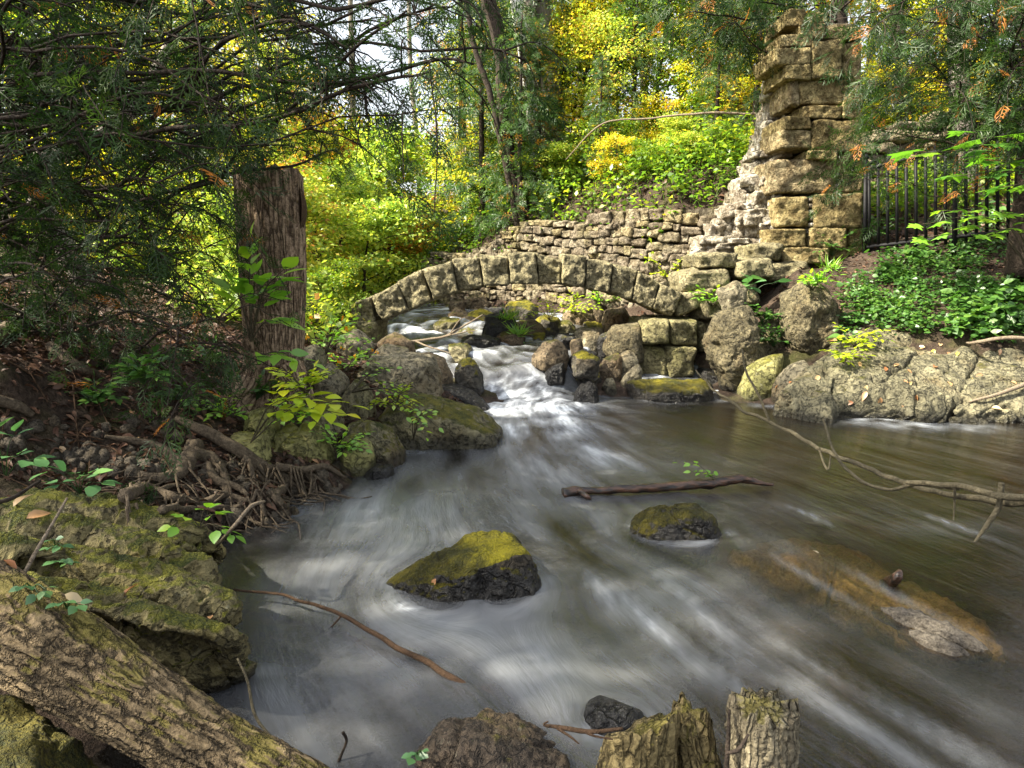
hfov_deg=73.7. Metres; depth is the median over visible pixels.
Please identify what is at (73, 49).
deciduous tree
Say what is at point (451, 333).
driftwood
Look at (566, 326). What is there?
stream stone
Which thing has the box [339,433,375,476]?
boulder
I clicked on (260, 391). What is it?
weed
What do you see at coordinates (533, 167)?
bush
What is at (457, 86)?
deciduous tree
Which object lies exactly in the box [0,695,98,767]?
mossy mound
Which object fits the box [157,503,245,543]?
seedling
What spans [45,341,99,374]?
fallen limb
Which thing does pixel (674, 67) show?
deciduous tree
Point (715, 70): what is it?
deciduous tree
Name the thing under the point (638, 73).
deciduous tree
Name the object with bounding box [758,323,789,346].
weed
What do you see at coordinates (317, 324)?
flowering weed
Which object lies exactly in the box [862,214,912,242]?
weed
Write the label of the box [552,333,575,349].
stream stone
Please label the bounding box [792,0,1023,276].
cedar tree
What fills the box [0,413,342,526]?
pebbles
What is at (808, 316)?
boulder
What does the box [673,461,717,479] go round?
sprig
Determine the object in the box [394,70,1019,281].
undergrowth
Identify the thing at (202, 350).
weed
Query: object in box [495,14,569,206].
cedar tree
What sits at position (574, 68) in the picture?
deciduous tree
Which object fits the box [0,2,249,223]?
deciduous tree
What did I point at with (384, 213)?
bush
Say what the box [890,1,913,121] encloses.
tree trunk
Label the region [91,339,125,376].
fallen limb
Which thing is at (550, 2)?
cedar tree
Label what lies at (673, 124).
bush
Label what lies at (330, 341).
flowering weed
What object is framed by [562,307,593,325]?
stream stone
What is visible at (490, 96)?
tree trunk
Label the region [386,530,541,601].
boulder
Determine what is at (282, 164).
bush
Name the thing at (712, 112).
bare bough
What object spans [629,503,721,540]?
boulder
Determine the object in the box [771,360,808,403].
boulder
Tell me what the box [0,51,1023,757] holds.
ground
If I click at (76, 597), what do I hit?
fallen leaf
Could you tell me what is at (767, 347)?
boulder
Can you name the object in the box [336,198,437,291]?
bush
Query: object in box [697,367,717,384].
boulder
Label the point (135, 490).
exposed root
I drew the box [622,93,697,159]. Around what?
bush
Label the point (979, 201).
tree trunk
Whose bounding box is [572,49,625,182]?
cedar tree
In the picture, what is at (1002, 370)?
limestone slab
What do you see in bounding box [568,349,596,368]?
boulder
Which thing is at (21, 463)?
seedling
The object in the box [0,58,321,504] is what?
cedar tree
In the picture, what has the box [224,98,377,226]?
bush
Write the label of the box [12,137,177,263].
bush
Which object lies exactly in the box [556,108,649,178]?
bush
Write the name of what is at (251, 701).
hanging twig
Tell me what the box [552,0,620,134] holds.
cedar tree
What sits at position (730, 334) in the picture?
boulder
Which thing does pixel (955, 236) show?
iron fence
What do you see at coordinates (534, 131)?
birch trunk
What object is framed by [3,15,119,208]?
deciduous tree
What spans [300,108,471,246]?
bush
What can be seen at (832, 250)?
weed
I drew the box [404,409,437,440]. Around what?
jewelweed
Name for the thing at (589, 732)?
dry twig
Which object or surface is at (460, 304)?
cut stone
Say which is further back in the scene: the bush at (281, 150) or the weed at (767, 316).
the bush at (281, 150)
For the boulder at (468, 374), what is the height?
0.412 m
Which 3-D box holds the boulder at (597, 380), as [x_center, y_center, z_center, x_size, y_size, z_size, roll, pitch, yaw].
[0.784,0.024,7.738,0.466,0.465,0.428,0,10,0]
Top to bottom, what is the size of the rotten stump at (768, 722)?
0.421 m
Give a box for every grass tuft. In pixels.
[488,302,523,322]
[504,320,533,336]
[804,270,835,288]
[817,254,844,271]
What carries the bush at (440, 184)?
on the ground at (30, 399)
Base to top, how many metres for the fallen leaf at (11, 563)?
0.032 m
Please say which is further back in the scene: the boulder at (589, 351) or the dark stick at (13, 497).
the boulder at (589, 351)
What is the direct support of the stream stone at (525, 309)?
on the ground at (30, 399)
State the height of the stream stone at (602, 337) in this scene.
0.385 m
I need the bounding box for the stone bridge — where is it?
[351,252,696,377]
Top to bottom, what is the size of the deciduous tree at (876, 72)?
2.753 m
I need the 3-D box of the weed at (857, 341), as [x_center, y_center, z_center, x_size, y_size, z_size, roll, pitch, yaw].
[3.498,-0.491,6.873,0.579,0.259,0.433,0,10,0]
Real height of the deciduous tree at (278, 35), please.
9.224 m
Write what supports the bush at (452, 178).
on the ground at (30, 399)
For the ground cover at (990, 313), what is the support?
on the ground at (30, 399)
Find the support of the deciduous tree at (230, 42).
on the ground at (30, 399)
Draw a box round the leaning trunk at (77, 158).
[23,34,177,289]
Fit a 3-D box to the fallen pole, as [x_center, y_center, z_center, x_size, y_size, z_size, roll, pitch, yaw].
[-1.737,0.389,4.147,0.616,0.397,0.104,0,10,-3]
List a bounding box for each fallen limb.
[0,275,31,279]
[0,293,57,342]
[0,395,34,417]
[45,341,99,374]
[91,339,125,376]
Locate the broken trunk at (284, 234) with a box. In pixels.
[224,162,315,425]
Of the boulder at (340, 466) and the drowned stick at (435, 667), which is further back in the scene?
the boulder at (340, 466)
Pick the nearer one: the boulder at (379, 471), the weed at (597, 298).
the boulder at (379, 471)
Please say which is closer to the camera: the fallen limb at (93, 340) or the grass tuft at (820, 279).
the fallen limb at (93, 340)
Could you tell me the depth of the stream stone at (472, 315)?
10.20 m
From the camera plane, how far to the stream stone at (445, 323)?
9.75 m
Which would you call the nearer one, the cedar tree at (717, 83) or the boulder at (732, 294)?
the boulder at (732, 294)
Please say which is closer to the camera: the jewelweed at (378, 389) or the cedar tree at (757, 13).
the jewelweed at (378, 389)
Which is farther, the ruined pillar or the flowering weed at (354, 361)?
the ruined pillar
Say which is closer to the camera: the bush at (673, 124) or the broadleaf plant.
the broadleaf plant
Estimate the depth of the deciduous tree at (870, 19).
15.95 m
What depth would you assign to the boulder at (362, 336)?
6.90 m
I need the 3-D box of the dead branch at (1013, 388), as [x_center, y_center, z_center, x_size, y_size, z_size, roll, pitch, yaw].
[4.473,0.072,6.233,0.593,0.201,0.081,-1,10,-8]
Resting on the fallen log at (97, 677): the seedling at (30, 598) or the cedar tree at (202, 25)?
the seedling at (30, 598)
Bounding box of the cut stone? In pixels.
[449,300,464,311]
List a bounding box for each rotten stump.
[596,710,679,767]
[671,692,722,767]
[724,687,800,767]
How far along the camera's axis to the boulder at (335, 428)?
5.14 m
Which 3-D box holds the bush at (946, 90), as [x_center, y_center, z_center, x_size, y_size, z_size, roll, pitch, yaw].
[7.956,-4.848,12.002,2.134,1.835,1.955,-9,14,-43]
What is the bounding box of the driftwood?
[373,314,482,353]
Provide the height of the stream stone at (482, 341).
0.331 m
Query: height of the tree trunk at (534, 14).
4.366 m
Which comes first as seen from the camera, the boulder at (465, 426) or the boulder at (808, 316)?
the boulder at (465, 426)
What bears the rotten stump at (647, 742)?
in the water
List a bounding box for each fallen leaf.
[4,559,16,568]
[13,494,32,505]
[27,510,50,517]
[65,592,84,604]
[124,583,138,593]
[862,392,867,400]
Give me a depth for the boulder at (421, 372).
5.92 m
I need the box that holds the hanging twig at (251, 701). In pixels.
[237,658,270,734]
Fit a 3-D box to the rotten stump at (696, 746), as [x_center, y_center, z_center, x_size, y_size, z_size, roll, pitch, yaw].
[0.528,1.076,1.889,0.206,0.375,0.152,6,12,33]
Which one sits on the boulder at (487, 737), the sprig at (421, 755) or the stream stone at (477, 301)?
the sprig at (421, 755)
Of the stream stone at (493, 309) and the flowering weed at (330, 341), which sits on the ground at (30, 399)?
the stream stone at (493, 309)
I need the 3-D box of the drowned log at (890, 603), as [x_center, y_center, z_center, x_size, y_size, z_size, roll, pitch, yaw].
[1.643,1.064,3.121,0.709,0.525,1.164,-5,11,-28]
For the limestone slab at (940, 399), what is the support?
on the ground at (30, 399)
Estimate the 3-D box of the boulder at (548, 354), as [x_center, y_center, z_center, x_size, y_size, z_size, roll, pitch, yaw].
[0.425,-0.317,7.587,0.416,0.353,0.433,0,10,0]
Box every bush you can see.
[0,121,120,245]
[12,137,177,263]
[82,157,232,274]
[158,189,236,291]
[175,112,348,210]
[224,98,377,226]
[229,165,398,310]
[231,129,358,265]
[285,157,407,295]
[290,121,423,268]
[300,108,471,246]
[302,118,447,289]
[306,255,376,319]
[307,191,444,310]
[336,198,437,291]
[373,186,461,264]
[404,154,492,245]
[427,124,525,227]
[460,128,566,208]
[498,143,566,203]
[528,138,590,195]
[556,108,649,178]
[587,131,641,185]
[597,108,659,154]
[613,134,671,181]
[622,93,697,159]
[639,82,738,147]
[648,110,703,162]
[665,129,704,170]
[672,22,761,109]
[679,77,760,129]
[693,118,742,161]
[904,58,1018,121]
[978,91,1023,174]
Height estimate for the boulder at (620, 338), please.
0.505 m
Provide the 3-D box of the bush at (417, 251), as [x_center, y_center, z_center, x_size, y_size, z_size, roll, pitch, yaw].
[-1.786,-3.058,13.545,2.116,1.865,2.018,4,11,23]
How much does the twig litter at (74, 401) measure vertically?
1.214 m
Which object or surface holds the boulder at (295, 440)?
on the ground at (30, 399)
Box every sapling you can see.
[208,220,306,341]
[239,348,326,373]
[250,376,368,442]
[889,131,1023,197]
[907,205,1023,261]
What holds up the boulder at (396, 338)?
on the ground at (30, 399)
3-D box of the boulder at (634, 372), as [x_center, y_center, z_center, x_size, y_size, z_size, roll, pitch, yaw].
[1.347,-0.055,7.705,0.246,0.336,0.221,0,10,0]
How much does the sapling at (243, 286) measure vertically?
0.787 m
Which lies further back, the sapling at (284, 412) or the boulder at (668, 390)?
the boulder at (668, 390)
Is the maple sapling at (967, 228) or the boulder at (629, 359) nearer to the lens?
the maple sapling at (967, 228)
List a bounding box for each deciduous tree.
[0,1,162,245]
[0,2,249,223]
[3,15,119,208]
[79,0,280,256]
[126,0,318,225]
[163,38,339,235]
[178,0,306,173]
[218,64,379,261]
[221,0,347,165]
[412,15,519,211]
[430,2,514,141]
[466,8,599,168]
[503,5,630,136]
[504,1,659,134]
[509,0,698,152]
[511,0,653,170]
[554,7,676,111]
[555,6,682,163]
[574,0,686,102]
[592,0,742,141]
[610,0,699,109]
[618,0,771,114]
[649,1,763,142]
[663,0,782,127]
[681,0,879,97]
[742,0,878,78]
[813,0,879,75]
[851,0,996,85]
[861,0,1002,128]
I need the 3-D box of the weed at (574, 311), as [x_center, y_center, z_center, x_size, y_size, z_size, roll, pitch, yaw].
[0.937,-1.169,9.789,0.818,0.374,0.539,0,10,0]
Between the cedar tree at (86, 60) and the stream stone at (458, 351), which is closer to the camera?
the cedar tree at (86, 60)
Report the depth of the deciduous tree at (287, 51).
22.04 m
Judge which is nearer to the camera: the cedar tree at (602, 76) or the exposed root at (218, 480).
the exposed root at (218, 480)
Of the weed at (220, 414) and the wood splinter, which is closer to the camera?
the wood splinter
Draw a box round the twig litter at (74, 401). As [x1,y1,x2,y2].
[0,302,441,510]
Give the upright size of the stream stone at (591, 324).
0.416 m
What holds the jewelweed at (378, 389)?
on the boulder at (421, 372)
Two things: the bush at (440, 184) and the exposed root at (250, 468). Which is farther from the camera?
the bush at (440, 184)
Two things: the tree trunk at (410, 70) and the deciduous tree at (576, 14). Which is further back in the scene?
the tree trunk at (410, 70)
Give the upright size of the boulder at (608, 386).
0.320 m
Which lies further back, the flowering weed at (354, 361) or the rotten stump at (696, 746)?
the flowering weed at (354, 361)
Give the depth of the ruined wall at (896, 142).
11.04 m
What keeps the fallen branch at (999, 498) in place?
on the ground at (30, 399)
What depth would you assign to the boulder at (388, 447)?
4.83 m
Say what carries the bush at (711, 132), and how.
on the ground at (30, 399)
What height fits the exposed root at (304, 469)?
0.183 m
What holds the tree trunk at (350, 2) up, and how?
on the ground at (30, 399)
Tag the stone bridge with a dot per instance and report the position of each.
(673, 354)
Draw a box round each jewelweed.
[351,349,443,432]
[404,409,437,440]
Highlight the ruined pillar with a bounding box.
[683,8,862,268]
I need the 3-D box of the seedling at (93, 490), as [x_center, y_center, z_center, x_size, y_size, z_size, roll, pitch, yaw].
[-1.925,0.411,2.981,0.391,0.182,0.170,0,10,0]
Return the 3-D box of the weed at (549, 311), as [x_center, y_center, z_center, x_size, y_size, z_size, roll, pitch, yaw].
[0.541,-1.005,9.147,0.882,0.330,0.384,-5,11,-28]
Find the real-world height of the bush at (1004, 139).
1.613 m
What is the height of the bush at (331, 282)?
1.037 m
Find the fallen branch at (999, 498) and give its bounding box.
[695,349,1023,542]
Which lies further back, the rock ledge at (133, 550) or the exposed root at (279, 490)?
the exposed root at (279, 490)
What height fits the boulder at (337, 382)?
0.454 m
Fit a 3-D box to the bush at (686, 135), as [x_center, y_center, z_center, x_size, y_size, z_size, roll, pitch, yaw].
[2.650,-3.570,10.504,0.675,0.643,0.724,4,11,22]
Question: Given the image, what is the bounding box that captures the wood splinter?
[724,709,730,767]
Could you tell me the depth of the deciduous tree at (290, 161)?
11.32 m
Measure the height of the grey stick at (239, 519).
0.195 m
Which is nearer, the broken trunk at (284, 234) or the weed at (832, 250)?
the broken trunk at (284, 234)
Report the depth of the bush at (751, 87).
12.12 m
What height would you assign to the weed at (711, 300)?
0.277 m
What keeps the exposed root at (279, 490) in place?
on the ground at (30, 399)
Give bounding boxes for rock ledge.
[0,488,226,564]
[15,519,222,602]
[27,571,257,692]
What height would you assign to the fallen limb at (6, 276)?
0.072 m
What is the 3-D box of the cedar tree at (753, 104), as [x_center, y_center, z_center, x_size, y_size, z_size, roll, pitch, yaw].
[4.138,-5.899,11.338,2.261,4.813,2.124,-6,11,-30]
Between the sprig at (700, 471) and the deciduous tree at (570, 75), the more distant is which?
the deciduous tree at (570, 75)
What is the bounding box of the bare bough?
[565,111,756,159]
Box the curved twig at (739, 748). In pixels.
[725,733,748,754]
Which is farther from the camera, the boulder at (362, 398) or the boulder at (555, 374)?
the boulder at (555, 374)
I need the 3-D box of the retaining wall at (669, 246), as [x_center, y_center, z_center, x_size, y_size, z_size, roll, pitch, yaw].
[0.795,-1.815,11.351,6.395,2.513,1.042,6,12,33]
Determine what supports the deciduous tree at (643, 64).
on the ground at (30, 399)
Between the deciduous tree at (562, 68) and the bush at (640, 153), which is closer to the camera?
the bush at (640, 153)
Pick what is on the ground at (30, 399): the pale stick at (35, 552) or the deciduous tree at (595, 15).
the deciduous tree at (595, 15)
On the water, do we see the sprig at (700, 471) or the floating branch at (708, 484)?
the floating branch at (708, 484)
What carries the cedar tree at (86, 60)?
on the ground at (30, 399)
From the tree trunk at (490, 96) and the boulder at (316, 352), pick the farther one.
the tree trunk at (490, 96)
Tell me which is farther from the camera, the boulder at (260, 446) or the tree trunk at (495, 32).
the tree trunk at (495, 32)
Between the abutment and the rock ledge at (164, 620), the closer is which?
the rock ledge at (164, 620)
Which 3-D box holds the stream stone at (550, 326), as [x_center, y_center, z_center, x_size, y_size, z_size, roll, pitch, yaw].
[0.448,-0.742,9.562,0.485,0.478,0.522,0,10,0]
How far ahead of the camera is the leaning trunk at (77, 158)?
6.93 m
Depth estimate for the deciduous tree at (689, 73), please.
12.61 m
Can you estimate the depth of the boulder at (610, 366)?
7.75 m
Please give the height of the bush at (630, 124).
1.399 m
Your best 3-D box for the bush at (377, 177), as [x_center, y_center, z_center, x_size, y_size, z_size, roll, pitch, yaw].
[-2.787,-3.599,14.819,4.097,3.902,4.397,7,12,37]
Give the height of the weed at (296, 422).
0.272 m
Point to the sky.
(374, 51)
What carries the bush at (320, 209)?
on the ground at (30, 399)
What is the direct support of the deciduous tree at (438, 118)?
on the ground at (30, 399)
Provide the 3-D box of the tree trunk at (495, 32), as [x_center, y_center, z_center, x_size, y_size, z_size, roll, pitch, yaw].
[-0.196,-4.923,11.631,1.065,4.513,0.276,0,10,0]
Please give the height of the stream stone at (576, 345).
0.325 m
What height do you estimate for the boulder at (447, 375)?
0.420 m
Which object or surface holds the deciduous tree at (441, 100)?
on the ground at (30, 399)
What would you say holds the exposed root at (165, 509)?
on the ground at (30, 399)
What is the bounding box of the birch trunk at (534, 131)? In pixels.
[510,0,542,204]
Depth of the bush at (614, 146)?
10.97 m
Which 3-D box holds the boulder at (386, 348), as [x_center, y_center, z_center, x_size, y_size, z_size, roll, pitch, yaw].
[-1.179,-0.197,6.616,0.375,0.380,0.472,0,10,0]
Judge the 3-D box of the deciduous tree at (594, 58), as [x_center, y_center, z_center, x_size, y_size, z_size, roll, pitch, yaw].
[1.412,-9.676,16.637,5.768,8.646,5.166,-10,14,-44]
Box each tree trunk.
[336,0,355,125]
[407,2,421,195]
[465,0,520,225]
[480,0,528,220]
[524,0,550,165]
[535,0,563,164]
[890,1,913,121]
[946,0,993,204]
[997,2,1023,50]
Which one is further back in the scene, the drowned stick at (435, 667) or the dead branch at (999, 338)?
the dead branch at (999, 338)
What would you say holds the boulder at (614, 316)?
on the ground at (30, 399)
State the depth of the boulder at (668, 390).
7.21 m
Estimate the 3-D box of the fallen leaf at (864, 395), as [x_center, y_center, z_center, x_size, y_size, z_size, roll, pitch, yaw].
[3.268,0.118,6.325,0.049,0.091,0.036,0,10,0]
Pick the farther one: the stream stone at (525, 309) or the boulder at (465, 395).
the stream stone at (525, 309)
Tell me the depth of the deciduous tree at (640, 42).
16.85 m
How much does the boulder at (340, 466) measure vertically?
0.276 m
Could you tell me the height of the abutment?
1.430 m
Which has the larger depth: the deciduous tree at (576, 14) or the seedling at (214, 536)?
the deciduous tree at (576, 14)
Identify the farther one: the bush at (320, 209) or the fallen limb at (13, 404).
the bush at (320, 209)
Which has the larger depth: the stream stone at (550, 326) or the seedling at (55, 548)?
the stream stone at (550, 326)
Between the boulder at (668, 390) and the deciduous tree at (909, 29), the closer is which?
the boulder at (668, 390)
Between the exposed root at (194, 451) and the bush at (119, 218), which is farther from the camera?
the bush at (119, 218)
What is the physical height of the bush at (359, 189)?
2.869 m
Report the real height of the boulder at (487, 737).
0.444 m
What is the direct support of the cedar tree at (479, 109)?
on the ground at (30, 399)
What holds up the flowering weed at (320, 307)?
on the undergrowth at (314, 292)
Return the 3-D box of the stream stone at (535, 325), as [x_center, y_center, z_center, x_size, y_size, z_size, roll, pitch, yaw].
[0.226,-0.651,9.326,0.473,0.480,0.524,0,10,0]
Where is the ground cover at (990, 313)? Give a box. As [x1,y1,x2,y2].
[827,198,1023,342]
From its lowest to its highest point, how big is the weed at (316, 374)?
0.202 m
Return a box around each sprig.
[401,748,428,765]
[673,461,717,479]
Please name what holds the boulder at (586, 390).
on the ground at (30, 399)
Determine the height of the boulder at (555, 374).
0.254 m
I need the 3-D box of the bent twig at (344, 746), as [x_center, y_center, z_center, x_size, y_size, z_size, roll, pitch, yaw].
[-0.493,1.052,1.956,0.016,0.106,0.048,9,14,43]
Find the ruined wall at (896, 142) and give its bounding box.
[858,111,1015,200]
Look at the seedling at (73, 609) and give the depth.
1.67 m
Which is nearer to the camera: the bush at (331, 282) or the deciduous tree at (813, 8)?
the bush at (331, 282)
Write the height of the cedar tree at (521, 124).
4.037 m
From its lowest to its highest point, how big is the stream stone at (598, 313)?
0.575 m
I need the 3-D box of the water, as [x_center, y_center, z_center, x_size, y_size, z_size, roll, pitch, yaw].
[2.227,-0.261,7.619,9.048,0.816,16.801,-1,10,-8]
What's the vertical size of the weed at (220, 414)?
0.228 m
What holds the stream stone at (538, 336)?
on the ground at (30, 399)
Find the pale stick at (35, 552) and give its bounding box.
[24,497,67,572]
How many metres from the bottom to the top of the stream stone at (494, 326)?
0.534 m
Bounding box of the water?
[90,303,1023,767]
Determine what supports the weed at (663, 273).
on the retaining wall at (669, 246)
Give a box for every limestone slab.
[773,354,837,423]
[824,326,977,423]
[948,348,1023,424]
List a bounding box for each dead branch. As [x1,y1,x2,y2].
[966,336,1023,343]
[969,382,1023,402]
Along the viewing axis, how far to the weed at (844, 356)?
6.58 m
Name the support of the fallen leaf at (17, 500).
on the rock ledge at (18, 527)
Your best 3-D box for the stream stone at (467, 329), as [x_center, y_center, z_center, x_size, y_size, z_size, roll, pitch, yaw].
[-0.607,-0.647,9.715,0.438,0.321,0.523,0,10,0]
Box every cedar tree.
[0,0,593,295]
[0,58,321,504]
[127,0,245,270]
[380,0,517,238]
[424,0,530,247]
[444,0,612,213]
[463,0,567,243]
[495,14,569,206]
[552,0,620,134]
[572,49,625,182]
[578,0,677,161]
[643,0,867,112]
[677,0,755,158]
[691,1,807,143]
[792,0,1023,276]
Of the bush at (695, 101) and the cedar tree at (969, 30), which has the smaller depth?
the cedar tree at (969, 30)
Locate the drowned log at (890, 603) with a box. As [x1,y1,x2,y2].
[727,549,1005,669]
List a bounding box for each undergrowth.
[69,223,432,347]
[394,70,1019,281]
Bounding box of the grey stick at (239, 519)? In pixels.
[216,500,265,547]
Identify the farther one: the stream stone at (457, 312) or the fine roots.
the stream stone at (457, 312)
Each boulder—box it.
[229,431,272,463]
[243,407,280,442]
[271,421,335,463]
[289,397,344,439]
[304,344,327,390]
[314,362,349,402]
[331,461,350,478]
[336,329,374,359]
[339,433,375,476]
[341,379,375,420]
[348,419,405,466]
[356,352,443,397]
[363,464,393,478]
[371,343,408,356]
[377,332,415,351]
[378,393,502,449]
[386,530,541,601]
[414,707,569,767]
[423,352,452,383]
[442,383,489,410]
[454,357,483,395]
[531,339,568,370]
[545,363,565,385]
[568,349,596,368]
[573,379,598,402]
[574,327,602,354]
[576,373,601,384]
[584,695,643,735]
[599,353,622,381]
[602,306,629,331]
[602,322,644,362]
[602,377,616,395]
[620,350,638,379]
[621,364,641,387]
[626,378,713,402]
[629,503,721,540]
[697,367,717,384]
[702,305,764,393]
[716,280,747,309]
[736,354,783,401]
[758,316,784,356]
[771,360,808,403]
[777,281,840,354]
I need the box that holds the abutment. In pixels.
[668,242,809,351]
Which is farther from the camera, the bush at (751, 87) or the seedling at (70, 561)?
the bush at (751, 87)
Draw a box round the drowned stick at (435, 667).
[233,589,465,682]
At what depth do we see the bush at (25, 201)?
9.49 m
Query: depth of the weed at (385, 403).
5.33 m
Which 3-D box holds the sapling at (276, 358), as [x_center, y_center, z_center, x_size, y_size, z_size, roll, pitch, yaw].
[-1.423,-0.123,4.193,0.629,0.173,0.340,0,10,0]
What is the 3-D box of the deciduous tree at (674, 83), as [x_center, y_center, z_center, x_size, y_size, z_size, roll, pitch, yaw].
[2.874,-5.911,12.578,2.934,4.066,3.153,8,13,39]
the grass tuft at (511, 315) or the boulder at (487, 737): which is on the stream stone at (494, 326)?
the grass tuft at (511, 315)
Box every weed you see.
[64,368,130,404]
[107,344,173,384]
[138,369,210,407]
[179,333,227,367]
[181,391,251,420]
[229,369,279,399]
[265,361,338,394]
[267,386,328,426]
[305,291,335,325]
[305,315,367,354]
[305,332,379,372]
[307,302,337,333]
[307,422,373,457]
[367,378,423,410]
[523,297,578,319]
[555,289,603,314]
[583,291,621,308]
[640,254,682,279]
[690,285,719,306]
[750,304,781,325]
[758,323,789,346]
[797,264,845,290]
[812,226,859,255]
[818,338,874,366]
[833,322,895,346]
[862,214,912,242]
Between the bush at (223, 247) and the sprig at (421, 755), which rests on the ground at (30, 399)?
the bush at (223, 247)
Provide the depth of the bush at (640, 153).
10.69 m
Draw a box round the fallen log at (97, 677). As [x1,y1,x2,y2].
[0,560,329,767]
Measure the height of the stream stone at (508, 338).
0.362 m
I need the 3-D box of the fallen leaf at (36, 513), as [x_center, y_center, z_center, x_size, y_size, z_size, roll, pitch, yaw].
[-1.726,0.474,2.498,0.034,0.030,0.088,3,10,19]
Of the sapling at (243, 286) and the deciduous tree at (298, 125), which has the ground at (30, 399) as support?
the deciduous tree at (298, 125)
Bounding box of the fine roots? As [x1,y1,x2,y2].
[72,453,371,542]
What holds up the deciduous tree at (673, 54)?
on the ground at (30, 399)
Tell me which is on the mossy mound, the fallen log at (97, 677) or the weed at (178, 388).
the fallen log at (97, 677)
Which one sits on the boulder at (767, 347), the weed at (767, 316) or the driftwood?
the weed at (767, 316)
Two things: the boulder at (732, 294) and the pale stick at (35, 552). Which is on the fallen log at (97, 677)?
the pale stick at (35, 552)
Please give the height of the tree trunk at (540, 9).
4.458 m
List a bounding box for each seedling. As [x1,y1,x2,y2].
[0,416,54,479]
[9,583,57,604]
[27,459,121,496]
[39,535,73,552]
[42,558,78,567]
[45,598,92,614]
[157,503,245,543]
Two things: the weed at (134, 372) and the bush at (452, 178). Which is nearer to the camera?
the weed at (134, 372)
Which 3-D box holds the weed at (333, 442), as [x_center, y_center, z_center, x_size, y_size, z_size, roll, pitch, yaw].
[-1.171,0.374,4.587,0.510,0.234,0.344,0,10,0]
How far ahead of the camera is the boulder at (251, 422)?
4.48 m
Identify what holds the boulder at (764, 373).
on the ground at (30, 399)
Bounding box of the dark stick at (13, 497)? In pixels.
[0,480,40,503]
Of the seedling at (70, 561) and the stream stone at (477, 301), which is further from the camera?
the stream stone at (477, 301)
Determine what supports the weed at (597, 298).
on the ground at (30, 399)
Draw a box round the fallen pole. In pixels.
[174,416,268,467]
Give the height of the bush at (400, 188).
3.670 m
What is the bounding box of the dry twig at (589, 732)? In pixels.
[543,721,622,743]
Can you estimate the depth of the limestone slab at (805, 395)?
6.49 m
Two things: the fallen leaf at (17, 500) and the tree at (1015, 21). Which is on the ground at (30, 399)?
the tree at (1015, 21)
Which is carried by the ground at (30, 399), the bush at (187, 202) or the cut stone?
the bush at (187, 202)
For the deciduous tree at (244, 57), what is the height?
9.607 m
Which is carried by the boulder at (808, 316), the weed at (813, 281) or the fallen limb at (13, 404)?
the weed at (813, 281)
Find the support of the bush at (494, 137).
on the ground at (30, 399)
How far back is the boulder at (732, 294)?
7.74 m
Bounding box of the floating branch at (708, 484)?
[561,474,773,499]
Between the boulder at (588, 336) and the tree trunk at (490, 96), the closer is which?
the boulder at (588, 336)
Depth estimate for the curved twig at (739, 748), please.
1.68 m
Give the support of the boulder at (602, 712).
in the water
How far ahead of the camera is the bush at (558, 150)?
11.52 m
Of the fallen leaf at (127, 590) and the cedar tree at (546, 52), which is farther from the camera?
the cedar tree at (546, 52)
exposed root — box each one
[104,435,229,491]
[117,482,247,504]
[157,503,241,524]
[200,461,249,495]
[240,455,314,506]
[247,459,266,516]
[275,462,345,482]
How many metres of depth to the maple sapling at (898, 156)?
6.06 m
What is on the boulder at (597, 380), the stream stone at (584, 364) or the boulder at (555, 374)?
the stream stone at (584, 364)
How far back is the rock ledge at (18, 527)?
2.73 m
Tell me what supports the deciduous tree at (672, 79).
on the ground at (30, 399)
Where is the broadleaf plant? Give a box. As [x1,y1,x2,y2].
[739,271,792,298]
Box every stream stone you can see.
[433,317,459,330]
[448,307,467,317]
[448,343,471,361]
[457,327,473,333]
[461,334,500,347]
[464,293,489,308]
[465,308,492,320]
[482,313,519,336]
[484,307,503,313]
[497,331,525,344]
[503,300,538,319]
[517,319,545,335]
[530,332,546,340]
[536,314,560,334]
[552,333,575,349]
[558,320,575,333]
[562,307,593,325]
[570,338,583,355]
[571,350,599,378]
[575,300,603,322]
[583,321,603,332]
[596,332,606,361]
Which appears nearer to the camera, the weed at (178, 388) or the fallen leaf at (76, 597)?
the fallen leaf at (76, 597)
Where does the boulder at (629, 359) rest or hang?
on the ground at (30, 399)
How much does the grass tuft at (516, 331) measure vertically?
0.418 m
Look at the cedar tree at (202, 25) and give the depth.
8.90 m
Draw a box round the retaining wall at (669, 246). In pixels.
[421,201,756,315]
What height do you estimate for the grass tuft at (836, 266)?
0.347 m
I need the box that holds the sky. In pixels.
[4,0,1008,194]
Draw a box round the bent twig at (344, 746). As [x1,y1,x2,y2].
[337,731,347,761]
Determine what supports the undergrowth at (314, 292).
on the ground at (30, 399)
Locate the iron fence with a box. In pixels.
[862,125,1017,254]

